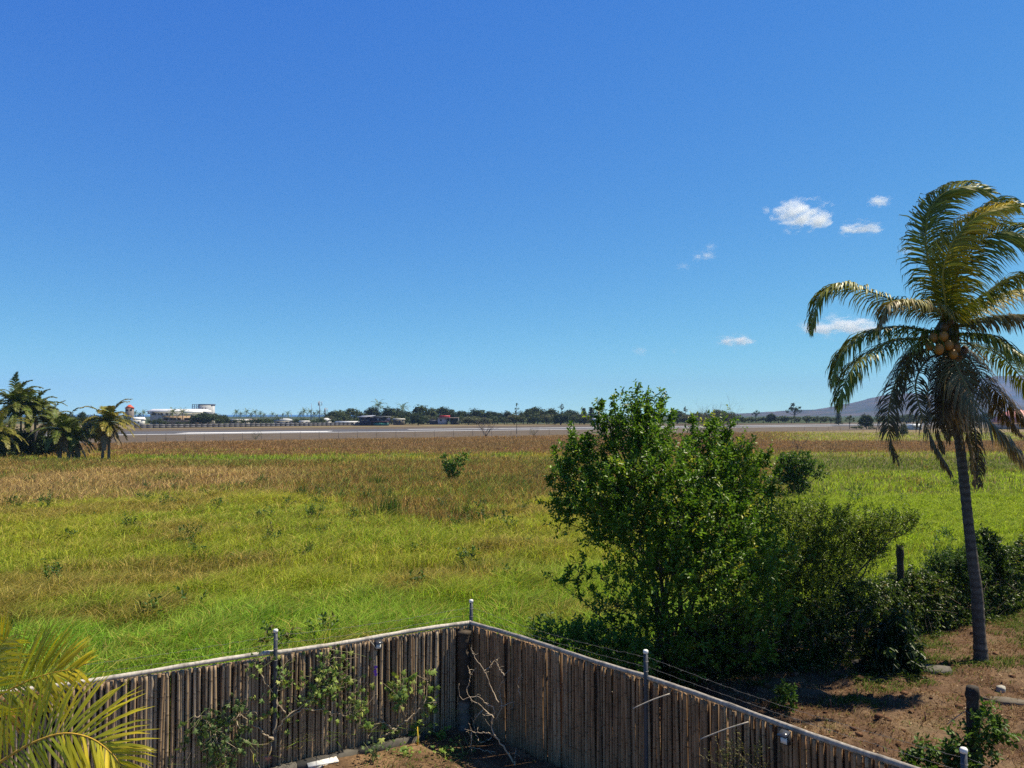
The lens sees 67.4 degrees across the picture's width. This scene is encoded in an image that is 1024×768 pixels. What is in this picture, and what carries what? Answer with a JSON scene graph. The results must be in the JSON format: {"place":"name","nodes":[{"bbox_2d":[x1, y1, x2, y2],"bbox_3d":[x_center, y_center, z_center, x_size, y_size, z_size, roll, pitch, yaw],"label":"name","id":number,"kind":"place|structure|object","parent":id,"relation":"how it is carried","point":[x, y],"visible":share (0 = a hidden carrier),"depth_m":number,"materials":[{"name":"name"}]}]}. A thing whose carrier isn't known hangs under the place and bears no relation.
{"place":"outdoors","nodes":[
{"label":"outdoors","id":0,"kind":"place"},
{"bbox_2d":[125,405,133,424],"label":"roof tower","id":1,"kind":"structure","parent":0,"point":[129,409],"depth_m":419.76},
{"bbox_2d":[146,409,211,423],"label":"long building","id":2,"kind":"structure","parent":0,"point":[155,413],"depth_m":424.69,"materials":[{"name":"white"}]},
{"bbox_2d":[160,411,214,423],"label":"building","id":3,"kind":"structure","parent":0,"point":[172,419],"depth_m":411.59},
{"bbox_2d":[192,404,215,413],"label":"tower block","id":4,"kind":"structure","parent":3,"relation":"on","point":[210,407],"depth_m":439.84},
{"bbox_2d":[22,415,499,416],"bbox_3d":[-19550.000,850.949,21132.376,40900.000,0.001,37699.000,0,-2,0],"label":"sea","id":5,"kind":"structure","parent":0,"point":[231,416],"depth_m":2440.36,"materials":[{"name":"blue liquid"}]},
{"bbox_2d":[359,415,390,425],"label":"blue house","id":6,"kind":"structure","parent":0,"point":[370,420],"depth_m":397.57,"materials":[{"name":"paint"}]},
{"bbox_2d":[321,726,559,767],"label":"yard soil","id":7,"kind":"structure","parent":0,"point":[491,760],"depth_m":12.66,"materials":[{"name":"soil"}]},
{"bbox_2d":[0,610,160,767],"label":"young palm","id":8,"kind":"object","parent":7,"relation":"on","point":[11,715],"visible":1,"depth_m":6.30,"materials":[{"name":"green plant"}]},
{"bbox_2d":[306,756,338,767],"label":"plastic crate","id":9,"kind":"object","parent":7,"relation":"on","point":[318,763],"visible":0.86,"depth_m":12.29,"materials":[{"name":"plastic"}]},
{"bbox_2d":[362,736,394,761],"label":"weed","id":10,"kind":"object","parent":7,"relation":"on","point":[377,745],"visible":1,"depth_m":12.47,"materials":[{"name":"green plant"}]},
{"bbox_2d":[392,741,415,760],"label":"weed","id":11,"kind":"object","parent":7,"relation":"on","point":[404,751],"visible":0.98,"depth_m":12.76,"materials":[{"name":"green plant"}]},
{"bbox_2d":[408,719,437,741],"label":"weed","id":12,"kind":"object","parent":7,"relation":"on","point":[416,724],"visible":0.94,"depth_m":13.30,"materials":[{"name":"green plant"}]},
{"bbox_2d":[324,734,521,767],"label":"leaf litter","id":13,"kind":"object","parent":7,"relation":"on","point":[447,757],"visible":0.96,"depth_m":12.62,"materials":[{"name":"brown plant"}]},
{"bbox_2d":[315,727,555,767],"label":"yard weeds","id":14,"kind":"object","parent":7,"relation":"on","point":[406,762],"visible":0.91,"depth_m":12.62,"materials":[{"name":"green plant"}]},
{"bbox_2d":[424,723,451,740],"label":"weed","id":15,"kind":"object","parent":7,"relation":"on","point":[440,734],"visible":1,"depth_m":13.35,"materials":[{"name":"green plant"}]},
{"bbox_2d":[418,735,459,761],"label":"weed","id":16,"kind":"object","parent":7,"relation":"on","point":[444,749],"visible":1,"depth_m":12.75,"materials":[{"name":"green plant"}]},
{"bbox_2d":[456,629,472,731],"bbox_3d":[-0.853,5.373,13.798,0.302,1.860,0.291,0,-2,0],"label":"corner post","id":17,"kind":"object","parent":7,"relation":"on","point":[463,657],"visible":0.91,"depth_m":13.71,"materials":[{"name":"brown wood"}]},
{"bbox_2d":[447,738,487,758],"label":"weed","id":18,"kind":"object","parent":7,"relation":"on","point":[464,752],"visible":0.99,"depth_m":12.77,"materials":[{"name":"green plant"}]},
{"bbox_2d":[458,647,523,764],"bbox_3d":[-0.307,5.224,12.793,1.148,1.964,0.978,0,-2,0],"label":"dead shrub","id":19,"kind":"object","parent":7,"relation":"on","point":[494,735],"visible":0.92,"depth_m":12.62,"materials":[{"name":"wood"}]},
{"bbox_2d":[701,723,781,767],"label":"wiry plant","id":20,"kind":"object","parent":7,"relation":"on","point":[727,752],"visible":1,"depth_m":9.52,"materials":[{"name":"green plant"}]},
{"bbox_2d":[0,486,1023,581],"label":"meadow grass","id":21,"kind":"structure","parent":0,"point":[23,527],"depth_m":34.12,"materials":[{"name":"plant"}]},
{"bbox_2d":[0,439,1023,521],"bbox_3d":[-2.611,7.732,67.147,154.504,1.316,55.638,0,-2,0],"label":"dry grass","id":22,"kind":"structure","parent":0,"point":[517,469],"depth_m":62.12,"materials":[{"name":"plant"}]},
{"bbox_2d":[0,430,1023,458],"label":"dry grass","id":23,"kind":"structure","parent":0,"point":[364,445],"depth_m":132.56,"materials":[{"name":"plant"}]},
{"bbox_2d":[0,431,1023,497],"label":"meadow grass","id":24,"kind":"structure","parent":0,"point":[993,465],"depth_m":83.19,"materials":[{"name":"plant"}]},
{"bbox_2d":[0,415,1023,767],"bbox_3d":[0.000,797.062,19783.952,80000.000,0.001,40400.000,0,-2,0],"label":"ground","id":25,"kind":"structure","parent":0,"point":[838,433],"depth_m":169.94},
{"bbox_2d":[0,440,20,458],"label":"shrub","id":26,"kind":"object","parent":25,"relation":"on","point":[4,450],"visible":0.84,"depth_m":96.40,"materials":[{"name":"green plant"}]},
{"bbox_2d":[0,403,30,452],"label":"coconut palm","id":27,"kind":"object","parent":25,"relation":"on","point":[4,438],"visible":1,"depth_m":93.17,"materials":[{"name":"green plant"}]},
{"bbox_2d":[0,426,31,453],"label":"shrub","id":28,"kind":"object","parent":25,"relation":"on","point":[16,431],"visible":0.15,"depth_m":102.04,"materials":[{"name":"green plant"}]},
{"bbox_2d":[0,382,41,456],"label":"coconut palm","id":29,"kind":"object","parent":25,"relation":"on","point":[23,401],"visible":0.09,"depth_m":104.44,"materials":[{"name":"green plant"}]},
{"bbox_2d":[0,371,47,457],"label":"coconut palm","id":30,"kind":"object","parent":25,"relation":"on","point":[17,396],"visible":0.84,"depth_m":98.05,"materials":[{"name":"green plant"}]},
{"bbox_2d":[15,429,43,455],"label":"shrub","id":31,"kind":"object","parent":25,"relation":"on","point":[23,444],"visible":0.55,"depth_m":100.72,"materials":[{"name":"green plant"}]},
{"bbox_2d":[4,389,66,457],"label":"coconut palm","id":32,"kind":"object","parent":25,"relation":"on","point":[35,405],"visible":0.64,"depth_m":99.19,"materials":[{"name":"green plant"}]},
{"bbox_2d":[23,400,70,436],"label":"coconut palm","id":33,"kind":"object","parent":25,"relation":"on","point":[47,422],"visible":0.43,"depth_m":102.48,"materials":[{"name":"green plant"}]},
{"bbox_2d":[31,431,64,457],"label":"shrub","id":34,"kind":"object","parent":25,"relation":"on","point":[40,442],"visible":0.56,"depth_m":99.78,"materials":[{"name":"green plant"}]},
{"bbox_2d":[26,407,95,459],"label":"coconut palm","id":35,"kind":"object","parent":25,"relation":"on","point":[61,421],"visible":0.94,"depth_m":90.59,"materials":[{"name":"green plant"}]},
{"bbox_2d":[50,422,98,458],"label":"coconut palm","id":36,"kind":"object","parent":25,"relation":"on","point":[74,451],"visible":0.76,"depth_m":91.64,"materials":[{"name":"green plant"}]},
{"bbox_2d":[82,414,111,442],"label":"tree","id":37,"kind":"object","parent":25,"relation":"on","point":[91,425],"visible":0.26,"depth_m":148.76,"materials":[{"name":"green plant"}]},
{"bbox_2d":[80,399,141,459],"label":"coconut palm","id":38,"kind":"object","parent":25,"relation":"on","point":[106,430],"visible":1,"depth_m":91.67,"materials":[{"name":"green plant"}]},
{"bbox_2d":[130,417,145,425],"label":"awning shed","id":39,"kind":"structure","parent":25,"relation":"on","point":[139,420],"depth_m":399.56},
{"bbox_2d":[188,412,217,423],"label":"tree","id":40,"kind":"object","parent":25,"relation":"on","point":[204,418],"visible":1,"depth_m":405.01,"materials":[{"name":"green plant"}]},
{"bbox_2d":[0,599,472,767],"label":"wooden fence","id":41,"kind":"object","parent":25,"relation":"on","point":[196,691],"visible":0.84,"depth_m":12.23,"materials":[{"name":"wood"}]},
{"bbox_2d":[172,692,270,767],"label":"fence vine","id":42,"kind":"object","parent":41,"relation":"attached to","point":[236,708],"visible":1,"depth_m":11.66,"materials":[{"name":"green plant"}]},
{"bbox_2d":[240,644,381,757],"bbox_3d":[-3.193,5.021,12.427,2.309,1.730,0.383,1,-3,-33],"label":"fence vine","id":43,"kind":"object","parent":41,"relation":"attached to","point":[330,687],"visible":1,"depth_m":12.47,"materials":[{"name":"green plant"}]},
{"bbox_2d":[374,639,382,649],"bbox_3d":[-2.266,4.428,13.042,0.120,0.160,0.120,1,-3,-30],"label":"solar light","id":44,"kind":"object","parent":41,"relation":"attached to","point":[378,643],"visible":1,"depth_m":13.03,"materials":[{"name":"plastic"}]},
{"bbox_2d":[364,669,439,743],"bbox_3d":[-1.854,5.509,13.160,1.408,1.333,0.320,1,-3,-28],"label":"fence vine","id":45,"kind":"object","parent":41,"relation":"attached to","point":[400,694],"visible":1,"depth_m":13.17,"materials":[{"name":"green plant"}]},
{"bbox_2d":[134,422,358,427],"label":"airport fence","id":46,"kind":"object","parent":25,"relation":"on","point":[184,425],"visible":0.87,"depth_m":354.46,"materials":[{"name":"metal"}]},
{"bbox_2d":[274,418,294,422],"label":"hip roof shed","id":47,"kind":"structure","parent":25,"relation":"on","point":[285,420],"depth_m":419.52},
{"bbox_2d":[335,411,351,420],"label":"tree","id":48,"kind":"object","parent":25,"relation":"on","point":[342,415],"visible":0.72,"depth_m":442.06,"materials":[{"name":"green plant"}]},
{"bbox_2d":[329,408,368,419],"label":"tree","id":49,"kind":"object","parent":25,"relation":"on","point":[352,412],"visible":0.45,"depth_m":457.63,"materials":[{"name":"green plant"}]},
{"bbox_2d":[363,406,380,415],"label":"tree","id":50,"kind":"object","parent":25,"relation":"on","point":[371,411],"visible":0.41,"depth_m":473.05,"materials":[{"name":"green plant"}]},
{"bbox_2d":[374,405,399,423],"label":"tree","id":51,"kind":"object","parent":25,"relation":"on","point":[386,411],"visible":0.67,"depth_m":467.85,"materials":[{"name":"green plant"}]},
{"bbox_2d":[370,489,411,516],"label":"reed clump","id":52,"kind":"object","parent":25,"relation":"on","point":[387,506],"visible":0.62,"depth_m":40.25,"materials":[{"name":"green plant"}]},
{"bbox_2d":[392,418,404,424],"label":"open shed","id":53,"kind":"structure","parent":25,"relation":"on","point":[398,421],"depth_m":424.49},
{"bbox_2d":[408,411,429,424],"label":"tree","id":54,"kind":"object","parent":25,"relation":"on","point":[416,418],"visible":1,"depth_m":407.29,"materials":[{"name":"green plant"}]},
{"bbox_2d":[411,404,438,422],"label":"tree","id":55,"kind":"object","parent":25,"relation":"on","point":[430,412],"visible":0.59,"depth_m":459.79,"materials":[{"name":"green plant"}]},
{"bbox_2d":[429,415,458,423],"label":"building","id":56,"kind":"structure","parent":25,"relation":"on","point":[442,419],"depth_m":439.54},
{"bbox_2d":[436,406,453,420],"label":"tree","id":57,"kind":"object","parent":25,"relation":"on","point":[442,410],"visible":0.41,"depth_m":473.21,"materials":[{"name":"green plant"}]},
{"bbox_2d":[439,451,470,479],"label":"bush","id":58,"kind":"object","parent":25,"relation":"on","point":[449,469],"visible":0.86,"depth_m":61.69,"materials":[{"name":"green plant"}]},
{"bbox_2d":[452,500,475,519],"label":"reed clump","id":59,"kind":"object","parent":25,"relation":"on","point":[455,511],"visible":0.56,"depth_m":41.04,"materials":[{"name":"green plant"}]},
{"bbox_2d":[457,416,477,424],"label":"tree","id":60,"kind":"object","parent":25,"relation":"on","point":[470,420],"visible":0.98,"depth_m":427.67,"materials":[{"name":"green plant"}]},
{"bbox_2d":[463,408,485,423],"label":"tree","id":61,"kind":"object","parent":25,"relation":"on","point":[475,413],"visible":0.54,"depth_m":468.21,"materials":[{"name":"green plant"}]},
{"bbox_2d":[474,417,492,424],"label":"tree","id":62,"kind":"object","parent":25,"relation":"on","point":[485,420],"visible":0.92,"depth_m":428.60,"materials":[{"name":"green plant"}]},
{"bbox_2d":[18,422,987,443],"bbox_3d":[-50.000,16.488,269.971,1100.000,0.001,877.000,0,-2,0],"label":"verge","id":63,"kind":"structure","parent":25,"relation":"on","point":[236,437],"depth_m":245.76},
{"bbox_2d":[146,429,568,440],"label":"boundary wire fence","id":64,"kind":"object","parent":63,"relation":"on","point":[472,434],"visible":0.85,"depth_m":187.10,"materials":[{"name":"grey metal"}]},
{"bbox_2d":[796,415,817,422],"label":"bush","id":65,"kind":"object","parent":63,"relation":"on","point":[806,419],"visible":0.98,"depth_m":513.87,"materials":[{"name":"green plant"}]},
{"bbox_2d":[857,413,873,428],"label":"tree","id":66,"kind":"object","parent":63,"relation":"on","point":[863,420],"visible":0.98,"depth_m":303.97,"materials":[{"name":"green plant"}]},
{"bbox_2d":[0,557,1017,767],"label":"meadow grass","id":67,"kind":"structure","parent":25,"relation":"on","point":[113,599],"depth_m":20.96,"materials":[{"name":"plant"}]},
{"bbox_2d":[37,423,982,435],"bbox_3d":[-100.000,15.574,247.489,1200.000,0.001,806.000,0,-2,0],"label":"runway","id":68,"kind":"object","parent":25,"relation":"on","point":[328,430],"visible":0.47,"depth_m":276.18,"materials":[{"name":"asphalt"}]},
{"bbox_2d":[203,431,327,432],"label":"runway marking","id":69,"kind":"object","parent":68,"relation":"on","point":[252,432],"visible":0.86,"depth_m":244.47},
{"bbox_2d":[130,426,805,434],"bbox_3d":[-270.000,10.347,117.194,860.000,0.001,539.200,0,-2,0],"label":"runway edge strip","id":70,"kind":"object","parent":68,"relation":"on","point":[387,431],"visible":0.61,"depth_m":259.04,"materials":[{"name":"paint"}]},
{"bbox_2d":[0,472,1023,651],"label":"meadow weeds","id":71,"kind":"object","parent":25,"relation":"on","point":[464,555],"visible":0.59,"depth_m":32.39,"materials":[{"name":"green plant"}]},
{"bbox_2d":[504,414,524,424],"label":"scrub bush","id":72,"kind":"object","parent":25,"relation":"on","point":[511,419],"visible":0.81,"depth_m":442.23,"materials":[{"name":"green plant"}]},
{"bbox_2d":[519,409,539,423],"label":"tree","id":73,"kind":"object","parent":25,"relation":"on","point":[527,413],"visible":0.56,"depth_m":457.44,"materials":[{"name":"green plant"}]},
{"bbox_2d":[529,415,545,424],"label":"scrub bush","id":74,"kind":"object","parent":25,"relation":"on","point":[534,417],"visible":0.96,"depth_m":444.97,"materials":[{"name":"green plant"}]},
{"bbox_2d":[539,408,558,423],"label":"tree","id":75,"kind":"object","parent":25,"relation":"on","point":[551,411],"visible":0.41,"depth_m":467.96,"materials":[{"name":"green plant"}]},
{"bbox_2d":[551,412,571,424],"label":"tree","id":76,"kind":"object","parent":25,"relation":"on","point":[560,419],"visible":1,"depth_m":422.45,"materials":[{"name":"green plant"}]},
{"bbox_2d":[524,612,662,675],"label":"weeds","id":77,"kind":"object","parent":25,"relation":"on","point":[591,636],"visible":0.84,"depth_m":14.87,"materials":[{"name":"green plant"}]},
{"bbox_2d":[408,424,858,429],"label":"taxiway strip","id":78,"kind":"object","parent":25,"relation":"on","point":[662,426],"visible":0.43,"depth_m":340.12,"materials":[{"name":"concrete"}]},
{"bbox_2d":[535,379,815,682],"bbox_3d":[3.550,3.130,16.460,6.117,6.501,4.683,0,-2,0],"label":"citrus shrub","id":79,"kind":"object","parent":25,"relation":"on","point":[739,546],"visible":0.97,"depth_m":15.71,"materials":[{"name":"green plant"}]},
{"bbox_2d":[678,414,700,424],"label":"scrub bush","id":80,"kind":"object","parent":25,"relation":"on","point":[682,419],"visible":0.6,"depth_m":444.14,"materials":[{"name":"green plant"}]},
{"bbox_2d":[679,402,759,445],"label":"bare thicket","id":81,"kind":"object","parent":25,"relation":"on","point":[730,413],"visible":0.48,"depth_m":119.09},
{"bbox_2d":[468,607,990,767],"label":"bamboo fence","id":82,"kind":"object","parent":25,"relation":"on","point":[559,713],"visible":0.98,"depth_m":11.55,"materials":[{"name":"wood"}]},
{"bbox_2d":[700,721,748,739],"bbox_3d":[2.697,4.407,9.765,0.605,0.285,0.018,-1,-2,13],"label":"thin stick","id":83,"kind":"object","parent":82,"relation":"attached to","point":[724,729],"visible":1,"depth_m":9.76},
{"bbox_2d":[777,729,790,745],"bbox_3d":[3.274,4.264,9.247,0.120,0.160,0.120,2,-3,-41],"label":"solar light","id":84,"kind":"object","parent":82,"relation":"attached to","point":[784,736],"visible":1,"depth_m":9.23,"materials":[{"name":"plastic"}]},
{"bbox_2d":[765,412,776,422],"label":"tree","id":85,"kind":"object","parent":25,"relation":"on","point":[770,417],"visible":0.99,"depth_m":518.07,"materials":[{"name":"green plant"}]},
{"bbox_2d":[785,403,802,422],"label":"tree","id":86,"kind":"object","parent":25,"relation":"on","point":[795,409],"visible":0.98,"depth_m":538.22,"materials":[{"name":"green plant"}]},
{"bbox_2d":[771,450,830,495],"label":"bush","id":87,"kind":"object","parent":25,"relation":"on","point":[796,477],"visible":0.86,"depth_m":51.49,"materials":[{"name":"green plant"}]},
{"bbox_2d":[701,612,1023,759],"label":"soil clods","id":88,"kind":"object","parent":25,"relation":"on","point":[876,716],"visible":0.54,"depth_m":15.27,"materials":[{"name":"soil"}]},
{"bbox_2d":[899,423,908,435],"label":"tree","id":89,"kind":"object","parent":25,"relation":"on","point":[903,430],"visible":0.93,"depth_m":203.94,"materials":[{"name":"green plant"}]},
{"bbox_2d":[899,414,917,423],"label":"tree","id":90,"kind":"object","parent":25,"relation":"on","point":[906,419],"visible":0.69,"depth_m":476.96,"materials":[{"name":"green plant"}]},
{"bbox_2d":[0,0,1023,414],"label":"sky","id":91,"kind":"structure","parent":0,"point":[279,207],"materials":[{"name":"blue"}]},
{"bbox_2d":[10,504,1023,682],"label":"dry grass","id":92,"kind":"structure","parent":0,"point":[434,516],"depth_m":35.42,"materials":[{"name":"plant"}]},
{"bbox_2d":[547,589,1023,767],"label":"plot soil","id":93,"kind":"structure","parent":0,"point":[941,688],"depth_m":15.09,"materials":[{"name":"soil"}]},
{"bbox_2d":[769,678,798,712],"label":"leafy weed","id":94,"kind":"object","parent":93,"relation":"on","point":[783,699],"visible":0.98,"depth_m":14.48,"materials":[{"name":"green plant"}]},
{"bbox_2d":[576,534,1023,704],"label":"hedge","id":95,"kind":"object","parent":93,"relation":"on","point":[926,606],"visible":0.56,"depth_m":18.11,"materials":[{"name":"green plant"}]},
{"bbox_2d":[738,488,936,656],"bbox_3d":[7.619,4.458,17.924,4.704,3.947,2.226,0,-2,0],"label":"leafy shrub","id":96,"kind":"object","parent":93,"relation":"on","point":[862,541],"visible":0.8,"depth_m":18.00,"materials":[{"name":"green plant"}]},
{"bbox_2d":[687,622,1023,765],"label":"leaf litter","id":97,"kind":"object","parent":93,"relation":"on","point":[1022,719],"visible":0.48,"depth_m":15.20,"materials":[{"name":"brown plant"}]},
{"bbox_2d":[854,601,934,681],"bbox_3d":[8.277,5.703,16.741,1.618,1.917,1.398,0,-2,0],"label":"broadleaf bush","id":98,"kind":"object","parent":93,"relation":"on","point":[892,645],"visible":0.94,"depth_m":16.53,"materials":[{"name":"green plant"}]},
{"bbox_2d":[896,545,904,614],"bbox_3d":[9.829,5.307,19.403,0.196,2.446,0.193,0,-2,0],"label":"timber post","id":99,"kind":"object","parent":93,"relation":"on","point":[900,560],"visible":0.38,"depth_m":19.37,"materials":[{"name":"brown wood"}]},
{"bbox_2d":[804,180,1023,663],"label":"coconut palm","id":100,"kind":"object","parent":93,"relation":"on","point":[953,391],"visible":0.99,"depth_m":17.03,"materials":[{"name":"green plant"}]},
{"bbox_2d":[913,664,951,673],"bbox_3d":[9.174,6.266,16.843,0.912,0.144,0.447,1,0,6],"label":"concrete slab","id":101,"kind":"object","parent":93,"relation":"on","point":[946,669],"depth_m":16.75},
{"bbox_2d":[916,539,992,616],"bbox_3d":[11.903,5.349,20.768,2.166,2.380,1.390,0,-2,0],"label":"vine clump","id":102,"kind":"object","parent":93,"relation":"on","point":[947,558],"visible":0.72,"depth_m":20.57,"materials":[{"name":"green plant"}]},
{"bbox_2d":[898,696,1023,767],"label":"vine clump","id":103,"kind":"object","parent":93,"relation":"on","point":[996,725],"visible":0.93,"depth_m":11.62,"materials":[{"name":"green plant"}]},
{"bbox_2d":[947,685,980,767],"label":"timber post","id":104,"kind":"object","parent":93,"relation":"on","point":[972,694],"visible":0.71,"depth_m":11.75,"materials":[{"name":"brown wood"}]},
{"bbox_2d":[964,523,1014,613],"bbox_3d":[13.469,5.242,21.601,1.197,2.662,1.019,1,-2,-23],"label":"vine clump","id":105,"kind":"object","parent":93,"relation":"on","point":[993,545],"visible":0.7,"depth_m":21.42,"materials":[{"name":"green plant"}]},
{"bbox_2d":[983,696,1023,706],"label":"log","id":106,"kind":"object","parent":93,"relation":"on","point":[1008,700],"visible":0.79,"depth_m":14.93,"materials":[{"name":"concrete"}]},
{"bbox_2d":[732,393,1023,415],"bbox_3d":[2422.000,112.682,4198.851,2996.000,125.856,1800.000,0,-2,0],"label":"hills","id":107,"kind":"structure","parent":0,"point":[865,406],"depth_m":3823.41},
{"bbox_2d":[974,375,1023,404],"bbox_3d":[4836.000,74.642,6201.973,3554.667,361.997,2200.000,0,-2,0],"label":"hills","id":108,"kind":"structure","parent":0,"point":[1019,400],"depth_m":5779.44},
{"bbox_2d":[986,410,1023,428],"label":"pink roof house","id":109,"kind":"structure","parent":0,"point":[1004,426],"depth_m":304.28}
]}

